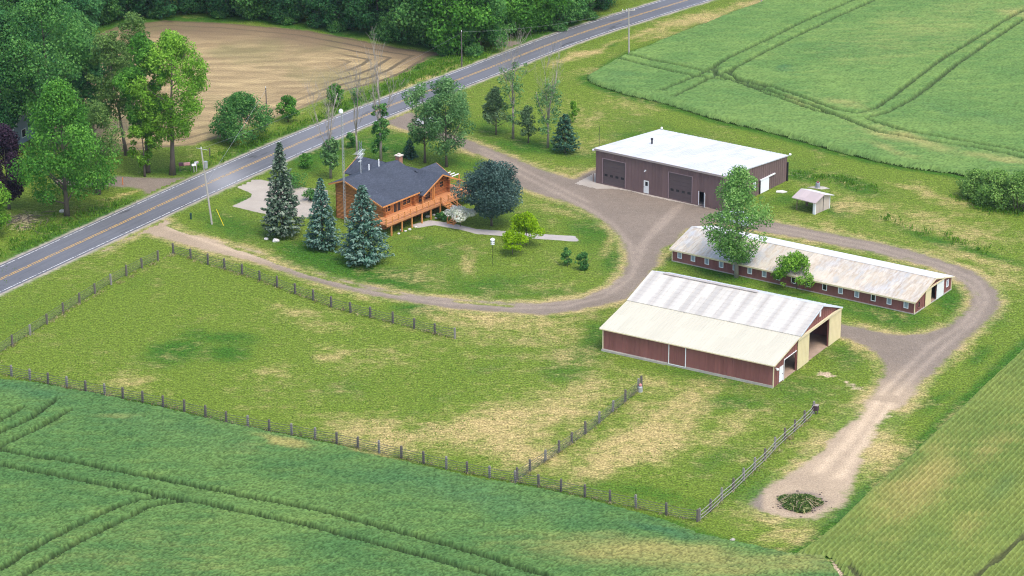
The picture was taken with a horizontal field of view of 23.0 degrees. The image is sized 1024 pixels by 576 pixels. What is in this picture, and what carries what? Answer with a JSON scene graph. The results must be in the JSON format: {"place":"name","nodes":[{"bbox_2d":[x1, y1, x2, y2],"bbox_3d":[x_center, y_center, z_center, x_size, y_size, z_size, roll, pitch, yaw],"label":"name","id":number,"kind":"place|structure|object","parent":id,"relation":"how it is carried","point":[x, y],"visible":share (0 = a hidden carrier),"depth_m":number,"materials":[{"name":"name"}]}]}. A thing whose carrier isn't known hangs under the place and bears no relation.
{"place":"outdoors","nodes":[
{"label":"outdoors","id":0,"kind":"place"},
{"bbox_2d":[46,18,448,154],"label":"stubble field","id":1,"kind":"structure","parent":0,"point":[278,62],"depth_m":440.84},
{"bbox_2d":[65,38,110,131],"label":"oak tree","id":2,"kind":"object","parent":1,"relation":"on","point":[88,90],"visible":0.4,"depth_m":393.42,"materials":[{"name":"green plant"}]},
{"bbox_2d":[112,11,150,109],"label":"tree","id":3,"kind":"object","parent":1,"relation":"on","point":[133,21],"visible":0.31,"depth_m":395.48,"materials":[{"name":"green plant"}]},
{"bbox_2d":[0,0,709,293],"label":"road","id":4,"kind":"structure","parent":0,"point":[86,245],"depth_m":387.89,"materials":[{"name":"grey asphalt"}]},
{"bbox_2d":[0,0,686,279],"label":"yellow centre line","id":5,"kind":"object","parent":4,"relation":"on","point":[289,147],"visible":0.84,"depth_m":385.98,"materials":[{"name":"paint"}]},
{"bbox_2d":[0,0,707,291],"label":"white edge line","id":6,"kind":"object","parent":4,"relation":"on","point":[296,154],"visible":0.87,"depth_m":388.60,"materials":[{"name":"paint"}]},
{"bbox_2d":[409,219,580,241],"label":"sidewalk","id":7,"kind":"structure","parent":0,"point":[498,233],"depth_m":356.86,"materials":[{"name":"concrete"}]},
{"bbox_2d":[0,0,1023,575],"bbox_3d":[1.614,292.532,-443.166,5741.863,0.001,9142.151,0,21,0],"label":"ground","id":8,"kind":"structure","parent":0,"point":[706,416],"depth_m":321.97,"materials":[{"name":"green plant"}]},
{"bbox_2d":[0,181,12,229],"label":"roadside tree","id":9,"kind":"object","parent":8,"relation":"on","point":[4,196],"visible":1,"depth_m":353.85,"materials":[{"name":"green plant"}]},
{"bbox_2d":[0,123,26,208],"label":"copper beech","id":10,"kind":"object","parent":8,"relation":"on","point":[9,141],"visible":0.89,"depth_m":363.80,"materials":[{"name":"purple plant"}]},
{"bbox_2d":[0,0,29,18],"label":"tree","id":11,"kind":"object","parent":8,"relation":"on","point":[8,3],"visible":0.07,"depth_m":452.70,"materials":[{"name":"green plant"}]},
{"bbox_2d":[0,111,34,146],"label":"neighbour house","id":12,"kind":"structure","parent":8,"relation":"on","point":[21,129],"depth_m":396.84,"materials":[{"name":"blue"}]},
{"bbox_2d":[0,6,39,148],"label":"oak tree","id":13,"kind":"object","parent":8,"relation":"on","point":[9,118],"visible":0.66,"depth_m":389.85,"materials":[{"name":"green plant"}]},
{"bbox_2d":[6,211,52,232],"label":"branch pile","id":14,"kind":"object","parent":8,"relation":"on","point":[15,219],"visible":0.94,"depth_m":361.79,"materials":[{"name":"brown plant"}]},
{"bbox_2d":[0,17,62,98],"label":"tree","id":15,"kind":"object","parent":8,"relation":"on","point":[32,32],"visible":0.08,"depth_m":416.87,"materials":[{"name":"green plant"}]},
{"bbox_2d":[0,0,99,144],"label":"oak tree","id":16,"kind":"object","parent":8,"relation":"on","point":[21,15],"visible":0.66,"depth_m":385.59,"materials":[{"name":"green plant"}]},
{"bbox_2d":[23,0,102,34],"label":"tree","id":17,"kind":"object","parent":8,"relation":"on","point":[85,3],"visible":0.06,"depth_m":442.56,"materials":[{"name":"green plant"}]},
{"bbox_2d":[6,76,122,216],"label":"maple tree","id":18,"kind":"object","parent":8,"relation":"on","point":[58,105],"visible":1,"depth_m":358.82,"materials":[{"name":"green plant"}]},
{"bbox_2d":[0,250,158,350],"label":"paddock fence","id":19,"kind":"object","parent":8,"relation":"on","point":[78,294],"visible":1,"depth_m":330.61,"materials":[{"name":"grey wood"}]},
{"bbox_2d":[48,11,113,78],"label":"tree","id":20,"kind":"object","parent":8,"relation":"on","point":[83,18],"visible":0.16,"depth_m":424.97,"materials":[{"name":"green plant"}]},
{"bbox_2d":[59,0,112,21],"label":"tree","id":21,"kind":"object","parent":8,"relation":"on","point":[89,14],"visible":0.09,"depth_m":460.50,"materials":[{"name":"green plant"}]},
{"bbox_2d":[66,98,125,194],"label":"olive tree","id":22,"kind":"object","parent":8,"relation":"on","point":[102,123],"visible":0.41,"depth_m":369.38,"materials":[{"name":"green plant"}]},
{"bbox_2d":[78,0,133,23],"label":"tree","id":23,"kind":"object","parent":8,"relation":"on","point":[108,15],"visible":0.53,"depth_m":465.39,"materials":[{"name":"green plant"}]},
{"bbox_2d":[85,30,135,155],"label":"walnut tree","id":24,"kind":"object","parent":8,"relation":"on","point":[107,45],"visible":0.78,"depth_m":385.88,"materials":[{"name":"green plant"}]},
{"bbox_2d":[50,175,189,195],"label":"neighbour drive","id":25,"kind":"structure","parent":8,"relation":"on","point":[142,185],"depth_m":378.56,"materials":[{"name":"beige gravel"}]},
{"bbox_2d":[114,0,159,18],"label":"tree","id":26,"kind":"object","parent":8,"relation":"on","point":[135,6],"visible":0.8,"depth_m":469.77,"materials":[{"name":"green plant"}]},
{"bbox_2d":[112,31,166,172],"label":"maple tree","id":27,"kind":"object","parent":8,"relation":"on","point":[139,43],"visible":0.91,"depth_m":376.36,"materials":[{"name":"green plant"}]},
{"bbox_2d":[126,109,162,176],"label":"understory tree","id":28,"kind":"object","parent":8,"relation":"on","point":[137,132],"visible":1,"depth_m":378.81,"materials":[{"name":"green plant"}]},
{"bbox_2d":[136,0,191,18],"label":"tree","id":29,"kind":"object","parent":8,"relation":"on","point":[168,8],"visible":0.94,"depth_m":469.20,"materials":[{"name":"green plant"}]},
{"bbox_2d":[123,29,210,175],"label":"maple tree","id":30,"kind":"object","parent":8,"relation":"on","point":[173,47],"visible":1,"depth_m":375.78,"materials":[{"name":"green plant"}]},
{"bbox_2d":[174,0,208,13],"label":"tree","id":31,"kind":"object","parent":8,"relation":"on","point":[197,6],"visible":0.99,"depth_m":471.95,"materials":[{"name":"green plant"}]},
{"bbox_2d":[198,148,212,224],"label":"utility pole","id":32,"kind":"object","parent":8,"relation":"on","point":[205,164],"visible":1,"depth_m":358.05,"materials":[{"name":"grey wood"}]},
{"bbox_2d":[202,0,242,15],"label":"tree","id":33,"kind":"object","parent":8,"relation":"on","point":[225,6],"visible":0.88,"depth_m":469.67,"materials":[{"name":"green plant"}]},
{"bbox_2d":[208,90,274,143],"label":"round tree","id":34,"kind":"object","parent":8,"relation":"on","point":[240,105],"visible":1,"depth_m":395.36,"materials":[{"name":"green plant"}]},
{"bbox_2d":[229,0,285,19],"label":"tree","id":35,"kind":"object","parent":8,"relation":"on","point":[252,8],"visible":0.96,"depth_m":467.44,"materials":[{"name":"green plant"}]},
{"bbox_2d":[230,179,330,217],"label":"concrete drive","id":36,"kind":"structure","parent":8,"relation":"on","point":[255,201],"depth_m":370.75,"materials":[{"name":"grey concrete"}]},
{"bbox_2d":[260,141,305,236],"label":"spruce tree","id":37,"kind":"object","parent":8,"relation":"on","point":[278,208],"visible":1,"depth_m":352.74,"materials":[{"name":"green plant"}]},
{"bbox_2d":[273,13,297,24],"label":"hedge bush","id":38,"kind":"object","parent":8,"relation":"on","point":[290,20],"visible":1,"depth_m":465.39,"materials":[{"name":"green plant"}]},
{"bbox_2d":[257,0,316,21],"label":"tree","id":39,"kind":"object","parent":8,"relation":"on","point":[275,8],"visible":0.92,"depth_m":464.96,"materials":[{"name":"green plant"}]},
{"bbox_2d":[275,94,299,121],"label":"tree","id":40,"kind":"object","parent":8,"relation":"on","point":[289,104],"visible":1,"depth_m":406.21,"materials":[{"name":"green plant"}]},
{"bbox_2d":[288,172,307,188],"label":"garden shrub","id":41,"kind":"object","parent":8,"relation":"on","point":[295,181],"visible":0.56,"depth_m":375.40,"materials":[{"name":"green plant"}]},
{"bbox_2d":[299,153,312,167],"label":"garden shrub","id":42,"kind":"object","parent":8,"relation":"on","point":[303,164],"visible":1,"depth_m":384.23,"materials":[{"name":"green plant"}]},
{"bbox_2d":[280,0,342,28],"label":"tree","id":43,"kind":"object","parent":8,"relation":"on","point":[314,13],"visible":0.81,"depth_m":462.78,"materials":[{"name":"green plant"}]},
{"bbox_2d":[172,243,455,338],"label":"paddock fence","id":44,"kind":"object","parent":8,"relation":"on","point":[312,293],"visible":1,"depth_m":331.20,"materials":[{"name":"grey wood"}]},
{"bbox_2d":[302,178,341,250],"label":"spruce tree","id":45,"kind":"object","parent":8,"relation":"on","point":[321,240],"visible":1,"depth_m":348.24,"materials":[{"name":"green plant"}]},
{"bbox_2d":[302,63,346,178],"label":"half dead tree","id":46,"kind":"object","parent":8,"relation":"on","point":[330,147],"visible":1,"depth_m":377.72,"materials":[{"name":"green plant"}]},
{"bbox_2d":[326,83,344,104],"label":"tree","id":47,"kind":"object","parent":8,"relation":"on","point":[338,90],"visible":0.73,"depth_m":414.69,"materials":[{"name":"green plant"}]},
{"bbox_2d":[326,18,346,32],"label":"hedge bush","id":48,"kind":"object","parent":8,"relation":"on","point":[334,25],"visible":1,"depth_m":460.24,"materials":[{"name":"green plant"}]},
{"bbox_2d":[339,109,345,221],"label":"radio mast","id":49,"kind":"object","parent":8,"relation":"on","point":[341,111],"visible":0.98,"depth_m":357.47,"materials":[{"name":"metal"}]},
{"bbox_2d":[315,0,376,30],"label":"tree","id":50,"kind":"object","parent":8,"relation":"on","point":[345,15],"visible":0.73,"depth_m":459.65,"materials":[{"name":"green plant"}]},
{"bbox_2d":[0,365,698,521],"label":"paddock fence","id":51,"kind":"object","parent":8,"relation":"on","point":[336,436],"visible":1,"depth_m":287.02,"materials":[{"name":"brown wood"}]},
{"bbox_2d":[328,51,375,156],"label":"half dead tree","id":52,"kind":"object","parent":8,"relation":"on","point":[356,94],"visible":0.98,"depth_m":385.13,"materials":[{"name":"grey plant"}]},
{"bbox_2d":[0,0,719,298],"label":"road shoulder","id":53,"kind":"object","parent":8,"relation":"on","point":[120,239],"visible":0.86,"depth_m":387.83},
{"bbox_2d":[334,185,394,266],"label":"spruce tree","id":54,"kind":"object","parent":8,"relation":"on","point":[361,244],"visible":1,"depth_m":342.49,"materials":[{"name":"green plant"}]},
{"bbox_2d":[346,0,397,30],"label":"tree","id":55,"kind":"object","parent":8,"relation":"on","point":[363,17],"visible":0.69,"depth_m":455.72,"materials":[{"name":"green plant"}]},
{"bbox_2d":[355,26,407,160],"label":"half dead tree","id":56,"kind":"object","parent":8,"relation":"on","point":[378,126],"visible":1,"depth_m":383.08,"materials":[{"name":"green plant"}]},
{"bbox_2d":[374,0,419,42],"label":"tree","id":57,"kind":"object","parent":8,"relation":"on","point":[391,25],"visible":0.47,"depth_m":451.89,"materials":[{"name":"green plant"}]},
{"bbox_2d":[328,149,470,235],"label":"log house","id":58,"kind":"structure","parent":8,"relation":"on","point":[398,190],"depth_m":361.76,"materials":[{"name":"wood"}]},
{"bbox_2d":[401,139,418,159],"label":"spruce tree","id":59,"kind":"object","parent":8,"relation":"on","point":[409,152],"visible":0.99,"depth_m":388.69,"materials":[{"name":"green plant"}]},
{"bbox_2d":[0,379,839,575],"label":"wheat crop","id":60,"kind":"object","parent":8,"relation":"on","point":[94,484],"visible":1,"depth_m":269.14,"materials":[{"name":"green plant"}]},
{"bbox_2d":[392,0,462,47],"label":"tree","id":61,"kind":"object","parent":8,"relation":"on","point":[410,10],"visible":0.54,"depth_m":445.44,"materials":[{"name":"green plant"}]},
{"bbox_2d":[401,81,457,162],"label":"ash tree","id":62,"kind":"object","parent":8,"relation":"on","point":[418,134],"visible":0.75,"depth_m":383.92,"materials":[{"name":"green plant"}]},
{"bbox_2d":[409,76,475,166],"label":"ash tree","id":63,"kind":"object","parent":8,"relation":"on","point":[454,104],"visible":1,"depth_m":380.55,"materials":[{"name":"green plant"}]},
{"bbox_2d":[433,41,455,55],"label":"hedge bush","id":64,"kind":"object","parent":8,"relation":"on","point":[440,52],"visible":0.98,"depth_m":444.50,"materials":[{"name":"green plant"}]},
{"bbox_2d":[413,0,504,53],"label":"tree","id":65,"kind":"object","parent":8,"relation":"on","point":[453,27],"visible":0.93,"depth_m":442.01,"materials":[{"name":"green plant"}]},
{"bbox_2d":[443,205,477,225],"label":"dogwood","id":66,"kind":"object","parent":8,"relation":"on","point":[462,212],"visible":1,"depth_m":357.61,"materials":[{"name":"white plant"}]},
{"bbox_2d":[463,42,483,56],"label":"hedge bush","id":67,"kind":"object","parent":8,"relation":"on","point":[472,48],"visible":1,"depth_m":444.02,"materials":[{"name":"green plant"}]},
{"bbox_2d":[448,0,516,49],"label":"tree","id":68,"kind":"object","parent":8,"relation":"on","point":[490,36],"visible":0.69,"depth_m":445.28,"materials":[{"name":"green plant"}]},
{"bbox_2d":[450,159,522,225],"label":"dark maple","id":69,"kind":"object","parent":8,"relation":"on","point":[494,191],"visible":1,"depth_m":354.85,"materials":[{"name":"green plant"}]},
{"bbox_2d":[481,86,511,134],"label":"pine tree","id":70,"kind":"object","parent":8,"relation":"on","point":[495,99],"visible":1,"depth_m":398.01,"materials":[{"name":"green plant"}]},
{"bbox_2d":[0,200,1016,463],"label":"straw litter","id":71,"kind":"object","parent":8,"relation":"on","point":[544,398],"visible":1,"depth_m":306.87,"materials":[{"name":"beige plant"}]},
{"bbox_2d":[484,0,537,35],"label":"tree","id":72,"kind":"object","parent":8,"relation":"on","point":[517,6],"visible":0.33,"depth_m":452.37,"materials":[{"name":"green plant"}]},
{"bbox_2d":[0,26,1023,257],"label":"tall weeds","id":73,"kind":"object","parent":8,"relation":"on","point":[455,61],"visible":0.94,"depth_m":378.46,"materials":[{"name":"green plant"}]},
{"bbox_2d":[494,23,535,138],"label":"half dead tree","id":74,"kind":"object","parent":8,"relation":"on","point":[512,74],"visible":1,"depth_m":394.78,"materials":[{"name":"green plant"}]},
{"bbox_2d":[502,229,528,254],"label":"lime tree","id":75,"kind":"object","parent":8,"relation":"on","point":[510,236],"visible":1,"depth_m":346.49,"materials":[{"name":"green plant"}]},
{"bbox_2d":[499,0,545,34],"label":"tree","id":76,"kind":"object","parent":8,"relation":"on","point":[527,25],"visible":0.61,"depth_m":455.10,"materials":[{"name":"green plant"}]},
{"bbox_2d":[509,211,545,244],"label":"lime tree","id":77,"kind":"object","parent":8,"relation":"on","point":[526,221],"visible":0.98,"depth_m":349.57,"materials":[{"name":"green plant"}]},
{"bbox_2d":[514,105,540,142],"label":"pine tree","id":78,"kind":"object","parent":8,"relation":"on","point":[525,113],"visible":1,"depth_m":394.17,"materials":[{"name":"green plant"}]},
{"bbox_2d":[511,0,572,31],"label":"tree","id":79,"kind":"object","parent":8,"relation":"on","point":[547,16],"visible":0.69,"depth_m":457.41,"materials":[{"name":"green plant"}]},
{"bbox_2d":[531,28,565,147],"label":"half dead tree","id":80,"kind":"object","parent":8,"relation":"on","point":[551,90],"visible":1,"depth_m":390.95,"materials":[{"name":"green plant"}]},
{"bbox_2d":[548,20,567,31],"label":"hedge bush","id":81,"kind":"object","parent":8,"relation":"on","point":[556,26],"visible":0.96,"depth_m":459.84,"materials":[{"name":"green plant"}]},
{"bbox_2d":[550,113,581,152],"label":"pine tree","id":82,"kind":"object","parent":8,"relation":"on","point":[571,138],"visible":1,"depth_m":389.93,"materials":[{"name":"green plant"}]},
{"bbox_2d":[543,0,594,28],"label":"tree","id":83,"kind":"object","parent":8,"relation":"on","point":[574,9],"visible":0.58,"depth_m":460.98,"materials":[{"name":"green plant"}]},
{"bbox_2d":[516,375,642,478],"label":"paddock fence","id":84,"kind":"object","parent":8,"relation":"on","point":[639,381],"visible":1,"depth_m":289.98,"materials":[{"name":"wood"}]},
{"bbox_2d":[574,251,591,270],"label":"vase shrub","id":85,"kind":"object","parent":8,"relation":"on","point":[584,265],"visible":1,"depth_m":341.28,"materials":[{"name":"green plant"}]},
{"bbox_2d":[578,9,599,20],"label":"hedge bush","id":86,"kind":"object","parent":8,"relation":"on","point":[591,14],"visible":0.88,"depth_m":467.26,"materials":[{"name":"green plant"}]},
{"bbox_2d":[588,0,615,9],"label":"tree","id":87,"kind":"object","parent":8,"relation":"on","point":[603,4],"visible":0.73,"depth_m":474.30,"materials":[{"name":"green plant"}]},
{"bbox_2d":[575,173,707,207],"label":"concrete apron","id":88,"kind":"object","parent":8,"relation":"on","point":[588,181],"visible":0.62,"depth_m":375.61,"materials":[{"name":"grey concrete"}]},
{"bbox_2d":[592,127,790,210],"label":"workshop","id":89,"kind":"structure","parent":8,"relation":"on","point":[681,167],"depth_m":372.75,"materials":[{"name":"brown"}]},
{"bbox_2d":[603,159,624,187],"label":"overhead door","id":90,"kind":"structure","parent":89,"relation":"in","point":[613,171],"depth_m":374.83,"materials":[{"name":"brown metal"}]},
{"bbox_2d":[669,172,691,202],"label":"overhead door","id":91,"kind":"structure","parent":89,"relation":"in","point":[680,186],"depth_m":368.21,"materials":[{"name":"brown metal"}]},
{"bbox_2d":[599,271,842,387],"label":"barn","id":92,"kind":"structure","parent":8,"relation":"on","point":[747,335],"depth_m":311.38,"materials":[{"name":"red"}]},
{"bbox_2d":[668,344,685,367],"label":"side door","id":93,"kind":"structure","parent":92,"relation":"in","point":[676,354],"depth_m":308.78,"materials":[{"name":"red wood"}]},
{"bbox_2d":[797,333,809,369],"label":"sliding door","id":94,"kind":"structure","parent":92,"relation":"in","point":[803,345],"depth_m":308.63,"materials":[{"name":"beige metal"}]},
{"bbox_2d":[828,310,841,345],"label":"sliding door","id":95,"kind":"structure","parent":92,"relation":"in","point":[835,321],"depth_m":315.95,"materials":[{"name":"beige metal"}]},
{"bbox_2d":[700,165,775,277],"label":"cottonwood","id":96,"kind":"object","parent":8,"relation":"on","point":[738,197],"visible":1,"depth_m":334.58,"materials":[{"name":"green plant"}]},
{"bbox_2d":[699,401,814,520],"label":"paddock fence","id":97,"kind":"object","parent":8,"relation":"on","point":[733,484],"visible":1,"depth_m":280.52,"materials":[{"name":"wood"}]},
{"bbox_2d":[770,250,815,288],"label":"ash tree","id":98,"kind":"object","parent":8,"relation":"on","point":[791,261],"visible":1,"depth_m":332.87,"materials":[{"name":"green plant"}]},
{"bbox_2d":[587,0,1023,177],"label":"wheat crop","id":99,"kind":"object","parent":8,"relation":"on","point":[934,85],"visible":0.98,"depth_m":428.71,"materials":[{"name":"green plant"}]},
{"bbox_2d":[669,225,954,314],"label":"long barn","id":100,"kind":"structure","parent":8,"relation":"on","point":[882,284],"depth_m":334.01,"materials":[{"name":"weathered metal roofing"},{"name":"maroon siding"}]},
{"bbox_2d":[792,189,833,214],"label":"open shed","id":101,"kind":"structure","parent":8,"relation":"on","point":[819,200],"depth_m":363.92,"materials":[{"name":"white paint"}]},
{"bbox_2d":[797,349,1023,575],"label":"row crop","id":102,"kind":"object","parent":8,"relation":"on","point":[946,498],"visible":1,"depth_m":270.95,"materials":[{"name":"green plant"}]},
{"bbox_2d":[956,167,988,198],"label":"willow bush","id":103,"kind":"object","parent":8,"relation":"on","point":[969,184],"visible":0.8,"depth_m":368.32,"materials":[{"name":"green plant"}]},
{"bbox_2d":[970,167,1018,207],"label":"willow bush","id":104,"kind":"object","parent":8,"relation":"on","point":[989,188],"visible":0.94,"depth_m":364.75,"materials":[{"name":"green plant"}]},
{"bbox_2d":[990,170,1023,210],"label":"willow bush","id":105,"kind":"object","parent":8,"relation":"on","point":[1016,183],"visible":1,"depth_m":362.49,"materials":[{"name":"green plant"}]},
{"bbox_2d":[95,110,1010,404],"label":"gravel driveway","id":106,"kind":"structure","parent":0,"point":[647,232],"depth_m":342.06,"materials":[{"name":"beige gravel"}]},
{"bbox_2d":[735,400,920,526],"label":"dirt path","id":107,"kind":"structure","parent":0,"point":[835,461],"depth_m":281.03,"materials":[{"name":"beige soil"}]},
{"bbox_2d":[772,490,831,516],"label":"brush pile","id":108,"kind":"object","parent":107,"relation":"on","point":[805,503],"visible":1,"depth_m":271.83,"materials":[{"name":"green plant"}]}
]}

